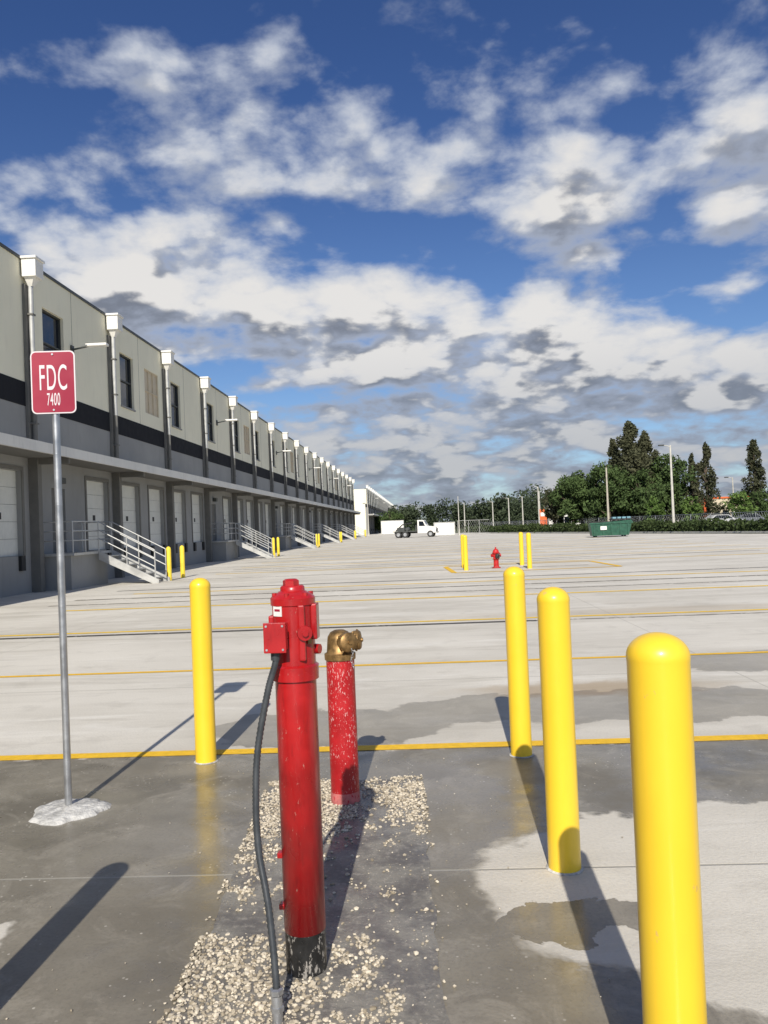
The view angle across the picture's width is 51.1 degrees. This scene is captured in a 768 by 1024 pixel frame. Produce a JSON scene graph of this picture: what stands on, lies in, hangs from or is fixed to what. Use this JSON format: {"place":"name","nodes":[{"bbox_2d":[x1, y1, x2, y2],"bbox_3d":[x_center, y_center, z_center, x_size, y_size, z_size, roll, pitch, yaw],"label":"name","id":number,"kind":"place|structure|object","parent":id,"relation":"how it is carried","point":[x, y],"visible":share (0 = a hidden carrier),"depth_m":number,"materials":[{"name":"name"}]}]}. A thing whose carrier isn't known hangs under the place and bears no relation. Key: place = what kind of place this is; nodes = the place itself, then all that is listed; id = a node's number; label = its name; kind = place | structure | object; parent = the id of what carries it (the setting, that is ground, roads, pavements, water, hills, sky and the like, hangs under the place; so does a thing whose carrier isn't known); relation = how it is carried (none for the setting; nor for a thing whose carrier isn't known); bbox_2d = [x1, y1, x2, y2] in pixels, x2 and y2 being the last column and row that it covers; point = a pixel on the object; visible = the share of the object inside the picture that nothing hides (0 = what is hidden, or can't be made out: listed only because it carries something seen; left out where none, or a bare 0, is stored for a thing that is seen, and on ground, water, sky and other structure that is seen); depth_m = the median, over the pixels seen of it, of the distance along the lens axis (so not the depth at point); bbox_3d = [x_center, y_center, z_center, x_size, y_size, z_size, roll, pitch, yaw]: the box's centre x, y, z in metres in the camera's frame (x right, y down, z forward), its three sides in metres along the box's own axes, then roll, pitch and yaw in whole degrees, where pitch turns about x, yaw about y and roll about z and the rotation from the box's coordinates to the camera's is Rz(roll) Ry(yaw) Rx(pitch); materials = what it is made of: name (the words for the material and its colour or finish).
{"place":"outdoors","nodes":[
{"label":"outdoors","id":0,"kind":"place"},
{"bbox_2d":[0,533,767,1023],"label":"parking lot pavement","id":1,"kind":"structure","parent":0,"point":[104,915],"depth_m":5.38,"materials":[{"name":"concrete"}]},
{"bbox_2d":[28,350,110,825],"bbox_3d":[-1.916,0.404,4.748,0.439,2.716,0.438,-3,-1,26],"label":"fire connection sign","id":2,"kind":"object","parent":1,"relation":"on","point":[53,384],"visible":1,"depth_m":4.74,"materials":[{"name":"metal"}]},
{"bbox_2d":[43,521,169,590],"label":"metal dock stairs","id":3,"kind":"structure","parent":1,"relation":"on","point":[84,569],"depth_m":26.95,"materials":[{"name":"grey metal"}]},
{"bbox_2d":[166,546,171,580],"bbox_3d":[-7.559,1.810,28.237,0.170,1.200,0.167,-2,-1,2],"label":"safety bollard","id":4,"kind":"object","parent":1,"relation":"on","point":[168,561],"visible":1,"depth_m":28.17,"materials":[{"name":"yellow metal"}]},
{"bbox_2d":[0,399,352,597],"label":"wall","id":5,"kind":"structure","parent":1,"relation":"on","point":[14,580],"depth_m":31.46,"materials":[{"name":"grey paint"}]},
{"bbox_2d":[0,373,352,504],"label":"dark band","id":6,"kind":"object","parent":5,"relation":"on","point":[12,389],"visible":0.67,"depth_m":35.02,"materials":[{"name":"grey paint"}]},
{"bbox_2d":[0,246,352,500],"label":"wall","id":7,"kind":"structure","parent":6,"relation":"on","point":[88,326],"depth_m":32.83,"materials":[{"name":"beige paint"}]},
{"bbox_2d":[0,242,348,477],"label":"roof coping","id":8,"kind":"object","parent":7,"relation":"on","point":[74,294],"visible":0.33,"depth_m":31.08,"materials":[{"name":"metal"}]},
{"bbox_2d":[20,255,359,591],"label":"piers and downspouts","id":9,"kind":"object","parent":7,"relation":"attached to","point":[32,270],"visible":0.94,"depth_m":38.25,"materials":[{"name":"grey paint"}]},
{"bbox_2d":[42,309,342,492],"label":"windows","id":10,"kind":"structure","parent":7,"relation":"attached to","point":[51,333],"depth_m":34.06,"materials":[{"name":"black glass"}]},
{"bbox_2d":[62,342,351,514],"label":"wall lamps","id":11,"kind":"object","parent":7,"relation":"attached to","point":[89,345],"depth_m":28.30,"materials":[{"name":"grey metal"}]},
{"bbox_2d":[144,369,348,495],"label":"louver panels","id":12,"kind":"object","parent":7,"relation":"attached to","point":[151,393],"visible":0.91,"depth_m":37.35,"materials":[{"name":"beige metal"}]},
{"bbox_2d":[0,464,353,570],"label":"dock doors","id":13,"kind":"structure","parent":5,"relation":"attached to","point":[94,503],"depth_m":33.52,"materials":[{"name":"grey paint"}]},
{"bbox_2d":[0,432,360,513],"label":"canopy","id":14,"kind":"object","parent":5,"relation":"attached to","point":[17,446],"visible":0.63,"depth_m":29.22,"materials":[{"name":"grey paint"}]},
{"bbox_2d":[180,545,184,577],"bbox_3d":[-7.488,1.835,29.835,0.170,1.200,0.167,-2,-1,2],"label":"safety bollard","id":15,"kind":"object","parent":1,"relation":"on","point":[182,563],"visible":1,"depth_m":29.77,"materials":[{"name":"yellow metal"}]},
{"bbox_2d":[189,578,217,764],"bbox_3d":[-1.277,1.109,5.662,0.169,1.290,0.169,-2,-1,-19],"label":"safety bollard","id":16,"kind":"object","parent":1,"relation":"on","point":[202,670],"visible":1,"depth_m":5.60,"materials":[{"name":"yellow plastic"}]},
{"bbox_2d":[211,523,273,561],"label":"metal dock stairs","id":17,"kind":"structure","parent":1,"relation":"on","point":[225,550],"depth_m":47.17,"materials":[{"name":"grey metal"}]},
{"bbox_2d":[272,538,274,556],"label":"safety bollard","id":18,"kind":"object","parent":1,"relation":"on","point":[273,544],"visible":1,"depth_m":48.40,"materials":[{"name":"yellow metal"}]},
{"bbox_2d":[277,537,279,555],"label":"safety bollard","id":19,"kind":"object","parent":1,"relation":"on","point":[278,549],"visible":0.99,"depth_m":49.99,"materials":[{"name":"yellow metal"}]},
{"bbox_2d":[252,578,326,1023],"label":"fire valve indicator post","id":20,"kind":"object","parent":1,"relation":"on","point":[291,631],"visible":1,"depth_m":2.87,"materials":[{"name":"red metal"}]},
{"bbox_2d":[276,523,316,549],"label":"metal dock stairs","id":21,"kind":"structure","parent":1,"relation":"on","point":[285,542],"depth_m":67.42,"materials":[{"name":"grey metal"}]},
{"bbox_2d":[166,778,450,1023],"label":"trench patch","id":22,"kind":"object","parent":1,"relation":"on","point":[420,976],"visible":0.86,"depth_m":3.27,"materials":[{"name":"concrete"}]},
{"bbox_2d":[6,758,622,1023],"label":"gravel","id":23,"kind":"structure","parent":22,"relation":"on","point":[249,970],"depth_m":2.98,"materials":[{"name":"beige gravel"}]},
{"bbox_2d":[324,629,362,804],"bbox_3d":[-0.229,1.202,4.701,0.227,1.024,0.204,-3,-1,28],"label":"fire department connection","id":24,"kind":"object","parent":22,"relation":"on","point":[340,653],"visible":0.99,"depth_m":4.65,"materials":[{"name":"red paint"}]},
{"bbox_2d":[310,524,340,543],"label":"metal dock stairs","id":25,"kind":"structure","parent":1,"relation":"on","point":[327,537],"depth_m":87.67,"materials":[{"name":"grey metal"}]},
{"bbox_2d":[331,524,354,540],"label":"metal dock stairs","id":26,"kind":"structure","parent":1,"relation":"on","point":[344,534],"depth_m":107.89,"materials":[{"name":"grey metal"}]},
{"bbox_2d":[345,524,364,537],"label":"metal dock stairs","id":27,"kind":"structure","parent":1,"relation":"on","point":[352,531],"depth_m":128.12,"materials":[{"name":"grey metal"}]},
{"bbox_2d":[353,489,365,534],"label":"end walls and roof","id":28,"kind":"structure","parent":1,"relation":"on","point":[359,505],"depth_m":168.44,"materials":[{"name":"beige paint"}]},
{"bbox_2d":[363,503,369,535],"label":"street lamp","id":29,"kind":"object","parent":1,"relation":"on","point":[368,520],"visible":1,"depth_m":149.91,"materials":[{"name":"metal"}]},
{"bbox_2d":[365,507,379,534],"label":"wall","id":30,"kind":"structure","parent":1,"relation":"on","point":[368,511],"depth_m":168.36,"materials":[{"name":"grey paint"}]},
{"bbox_2d":[366,485,394,533],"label":"distant warehouse","id":31,"kind":"structure","parent":1,"relation":"on","point":[377,506],"depth_m":195.14,"materials":[{"name":"grey paint"}]},
{"bbox_2d":[374,513,389,532],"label":"young tree","id":32,"kind":"object","parent":1,"relation":"on","point":[377,525],"visible":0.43,"depth_m":193.75,"materials":[{"name":"green plant"}]},
{"bbox_2d":[0,536,767,759],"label":"pavement markings","id":33,"kind":"object","parent":1,"relation":"on","point":[370,747],"visible":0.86,"depth_m":12.90,"materials":[{"name":"yellow paint"}]},
{"bbox_2d":[377,511,404,523],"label":"trees","id":34,"kind":"object","parent":1,"relation":"on","point":[396,516],"visible":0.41,"depth_m":189.58,"materials":[{"name":"green plant"}]},
{"bbox_2d":[381,520,403,533],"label":"storage container","id":35,"kind":"object","parent":1,"relation":"on","point":[389,527],"visible":0.81,"depth_m":158.76,"materials":[{"name":"white metal"}]},
{"bbox_2d":[394,520,438,537],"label":"flatbed truck","id":36,"kind":"object","parent":1,"relation":"on","point":[422,526],"visible":1,"depth_m":103.90,"materials":[{"name":"white paint"}]},
{"bbox_2d":[433,522,454,535],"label":"storage container","id":37,"kind":"object","parent":1,"relation":"on","point":[446,528],"visible":0.84,"depth_m":110.74,"materials":[{"name":"white metal"}]},
{"bbox_2d":[458,504,459,534],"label":"flag pole","id":38,"kind":"object","parent":1,"relation":"on","point":[458,519],"visible":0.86,"depth_m":108.95,"materials":[{"name":"metal"}]},
{"bbox_2d":[460,534,463,567],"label":"safety bollard","id":39,"kind":"object","parent":1,"relation":"on","point":[461,538],"visible":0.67,"depth_m":28.71,"materials":[{"name":"yellow plastic"}]},
{"bbox_2d":[462,535,468,570],"bbox_3d":[2.757,1.377,27.176,0.184,1.200,0.184,-2,-1,-33],"label":"safety bollard","id":40,"kind":"object","parent":1,"relation":"on","point":[465,552],"visible":1,"depth_m":27.11,"materials":[{"name":"yellow plastic"}]},
{"bbox_2d":[457,519,492,534],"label":"chain link fence","id":41,"kind":"object","parent":1,"relation":"on","point":[472,526],"visible":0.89,"depth_m":111.95,"materials":[{"name":"grey metal"}]},
{"bbox_2d":[490,547,500,567],"bbox_3d":[3.879,1.580,27.850,0.348,0.730,0.344,-3,-1,22],"label":"fire hydrant","id":42,"kind":"object","parent":1,"relation":"on","point":[496,554],"visible":1,"depth_m":27.79,"materials":[{"name":"metal"}]},
{"bbox_2d":[503,566,533,757],"bbox_3d":[0.916,1.018,5.512,0.169,1.290,0.169,-3,-1,41],"label":"safety bollard","id":43,"kind":"object","parent":1,"relation":"on","point":[517,662],"visible":1,"depth_m":5.45,"materials":[{"name":"yellow plastic"}]},
{"bbox_2d":[519,532,523,564],"bbox_3d":[4.957,1.322,28.976,0.184,1.200,0.184,-2,-1,8],"label":"safety bollard","id":44,"kind":"object","parent":1,"relation":"on","point":[521,550],"visible":1,"depth_m":28.91,"materials":[{"name":"yellow plastic"}]},
{"bbox_2d":[526,533,532,568],"bbox_3d":[4.835,1.287,26.776,0.184,1.200,0.184,-2,-1,-10],"label":"safety bollard","id":45,"kind":"object","parent":1,"relation":"on","point":[529,551],"visible":1,"depth_m":26.71,"materials":[{"name":"yellow plastic"}]},
{"bbox_2d":[537,587,583,875],"bbox_3d":[0.805,0.990,3.702,0.172,1.290,0.172,-1,-1,-41],"label":"safety bollard","id":46,"kind":"object","parent":1,"relation":"on","point":[559,734],"visible":1,"depth_m":3.64,"materials":[{"name":"yellow plastic"}]},
{"bbox_2d":[588,516,632,536],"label":"dumpster","id":47,"kind":"object","parent":1,"relation":"on","point":[621,527],"visible":0.99,"depth_m":65.55,"materials":[{"name":"green metal"}]},
{"bbox_2d":[464,531,767,532],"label":"kerb","id":48,"kind":"structure","parent":1,"relation":"on","point":[647,532],"depth_m":69.14,"materials":[{"name":"concrete"}]},
{"bbox_2d":[626,632,706,1023],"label":"safety bollard","id":49,"kind":"object","parent":1,"relation":"on","point":[667,861],"visible":1,"depth_m":1.99,"materials":[{"name":"yellow plastic"}]},
{"bbox_2d":[0,0,767,521],"label":"sky","id":50,"kind":"structure","parent":0,"point":[450,249],"materials":[{"name":"blue"}]},
{"bbox_2d":[410,516,767,533],"bbox_3d":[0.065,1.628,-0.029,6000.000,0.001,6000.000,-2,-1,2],"label":"ground","id":51,"kind":"structure","parent":0,"point":[457,530],"depth_m":69.87,"materials":[{"name":"grey concrete"}]},
{"bbox_2d":[388,483,599,529],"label":"distant trees","id":52,"kind":"object","parent":51,"relation":"on","point":[482,511],"visible":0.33,"depth_m":240.08,"materials":[{"name":"green plant"}]},
{"bbox_2d":[507,498,509,523],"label":"street lamp","id":53,"kind":"object","parent":51,"relation":"on","point":[508,510],"visible":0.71,"depth_m":129.94,"materials":[{"name":"concrete"}]},
{"bbox_2d":[516,496,523,524],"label":"street lamp","id":54,"kind":"object","parent":51,"relation":"on","point":[522,510],"visible":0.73,"depth_m":130.93,"materials":[{"name":"concrete"}]},
{"bbox_2d":[531,486,539,522],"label":"street lamp","id":55,"kind":"object","parent":51,"relation":"on","point":[538,504],"visible":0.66,"depth_m":109.94,"materials":[{"name":"metal"}]},
{"bbox_2d":[540,509,546,523],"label":"orange sign board","id":56,"kind":"object","parent":51,"relation":"on","point":[542,517],"visible":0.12,"depth_m":127.38,"materials":[{"name":"paint"}]},
{"bbox_2d":[539,487,566,523],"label":"oak tree","id":57,"kind":"object","parent":51,"relation":"on","point":[550,512],"visible":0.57,"depth_m":98.74,"materials":[{"name":"green plant"}]},
{"bbox_2d":[547,475,591,523],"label":"oak tree","id":58,"kind":"object","parent":51,"relation":"on","point":[575,489],"visible":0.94,"depth_m":95.01,"materials":[{"name":"green plant"}]},
{"bbox_2d":[556,470,600,523],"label":"oak tree","id":59,"kind":"object","parent":51,"relation":"on","point":[582,476],"visible":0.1,"depth_m":98.91,"materials":[{"name":"green plant"}]},
{"bbox_2d":[580,461,629,520],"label":"oak tree","id":60,"kind":"object","parent":51,"relation":"on","point":[595,475],"visible":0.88,"depth_m":92.90,"materials":[{"name":"green plant"}]},
{"bbox_2d":[593,438,621,521],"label":"casuarina tree","id":61,"kind":"object","parent":51,"relation":"on","point":[613,451],"visible":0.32,"depth_m":97.91,"materials":[{"name":"green plant"}]},
{"bbox_2d":[605,468,609,520],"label":"utility pole","id":62,"kind":"object","parent":51,"relation":"on","point":[608,517],"visible":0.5,"depth_m":84.94,"materials":[{"name":"grey concrete"}]},
{"bbox_2d":[461,517,767,532],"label":"hedge","id":63,"kind":"object","parent":51,"relation":"on","point":[709,524],"visible":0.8,"depth_m":73.14,"materials":[{"name":"green plant"}]},
{"bbox_2d":[483,511,767,525],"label":"chain link fence","id":64,"kind":"object","parent":51,"relation":"on","point":[710,514],"visible":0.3,"depth_m":78.20,"materials":[{"name":"metal"}]},
{"bbox_2d":[596,420,661,521],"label":"casuarina tree","id":65,"kind":"object","parent":51,"relation":"on","point":[630,456],"visible":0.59,"depth_m":95.15,"materials":[{"name":"green plant"}]},
{"bbox_2d":[502,484,767,524],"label":"distant trees","id":66,"kind":"object","parent":51,"relation":"on","point":[530,511],"visible":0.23,"depth_m":169.82,"materials":[{"name":"green plant"}]},
{"bbox_2d":[613,468,669,520],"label":"oak tree","id":67,"kind":"object","parent":51,"relation":"on","point":[639,497],"visible":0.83,"depth_m":91.23,"materials":[{"name":"green plant"}]},
{"bbox_2d":[624,430,679,521],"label":"casuarina tree","id":68,"kind":"object","parent":51,"relation":"on","point":[644,444],"visible":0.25,"depth_m":96.47,"materials":[{"name":"green plant"}]},
{"bbox_2d":[644,496,665,521],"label":"young tree","id":69,"kind":"object","parent":51,"relation":"on","point":[656,509],"visible":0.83,"depth_m":85.75,"materials":[{"name":"green plant"}]},
{"bbox_2d":[658,444,674,522],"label":"street lamp","id":70,"kind":"object","parent":51,"relation":"on","point":[672,499],"visible":0.72,"depth_m":71.96,"materials":[{"name":"metal"}]},
{"bbox_2d":[645,453,696,519],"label":"oak tree","id":71,"kind":"object","parent":51,"relation":"on","point":[677,471],"visible":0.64,"depth_m":93.75,"materials":[{"name":"green plant"}]},
{"bbox_2d":[675,484,690,521],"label":"oak tree","id":72,"kind":"object","parent":51,"relation":"on","point":[684,486],"visible":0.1,"depth_m":95.93,"materials":[{"name":"green plant"}]},
{"bbox_2d":[678,452,704,519],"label":"slender pine tree","id":73,"kind":"object","parent":51,"relation":"on","point":[694,489],"visible":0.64,"depth_m":94.80,"materials":[{"name":"green plant"}]},
{"bbox_2d":[681,495,703,521],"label":"young tree","id":74,"kind":"object","parent":51,"relation":"on","point":[689,505],"visible":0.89,"depth_m":83.84,"materials":[{"name":"green plant"}]},
{"bbox_2d":[695,441,734,518],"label":"slender pine tree","id":75,"kind":"object","parent":51,"relation":"on","point":[708,486],"visible":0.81,"depth_m":94.64,"materials":[{"name":"green plant"}]},
{"bbox_2d":[703,514,743,520],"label":"parked car","id":76,"kind":"object","parent":51,"relation":"on","point":[722,517],"visible":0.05,"depth_m":87.19,"materials":[{"name":"paint"}]},
{"bbox_2d":[724,477,734,515],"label":"street lamp","id":77,"kind":"object","parent":51,"relation":"on","point":[732,486],"visible":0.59,"depth_m":96.00,"materials":[{"name":"metal"}]},
{"bbox_2d":[721,491,757,516],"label":"young tree","id":78,"kind":"object","parent":51,"relation":"on","point":[734,501],"visible":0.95,"depth_m":89.75,"materials":[{"name":"green plant"}]},
{"bbox_2d":[734,513,765,524],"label":"parked car","id":79,"kind":"object","parent":51,"relation":"on","point":[749,517],"visible":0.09,"depth_m":89.14,"materials":[{"name":"paint"}]},
{"bbox_2d":[736,439,767,509],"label":"slender pine tree","id":80,"kind":"object","parent":51,"relation":"on","point":[757,472],"visible":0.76,"depth_m":94.78,"materials":[{"name":"green plant"}]},
{"bbox_2d":[744,489,767,516],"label":"young tree","id":81,"kind":"object","parent":51,"relation":"on","point":[760,497],"visible":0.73,"depth_m":91.45,"materials":[{"name":"green plant"}]},
{"bbox_2d":[703,498,742,515],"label":"walls","id":82,"kind":"structure","parent":0,"point":[720,500],"depth_m":128.04,"materials":[{"name":"beige paint"}]},
{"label":"dark band","id":83,"kind":"object","parent":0,"visible":0},
{"bbox_2d":[365,489,387,508],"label":"wall","id":84,"kind":"structure","parent":83,"relation":"on","point":[373,500],"depth_m":193.74,"materials":[{"name":"beige paint"}]}
]}

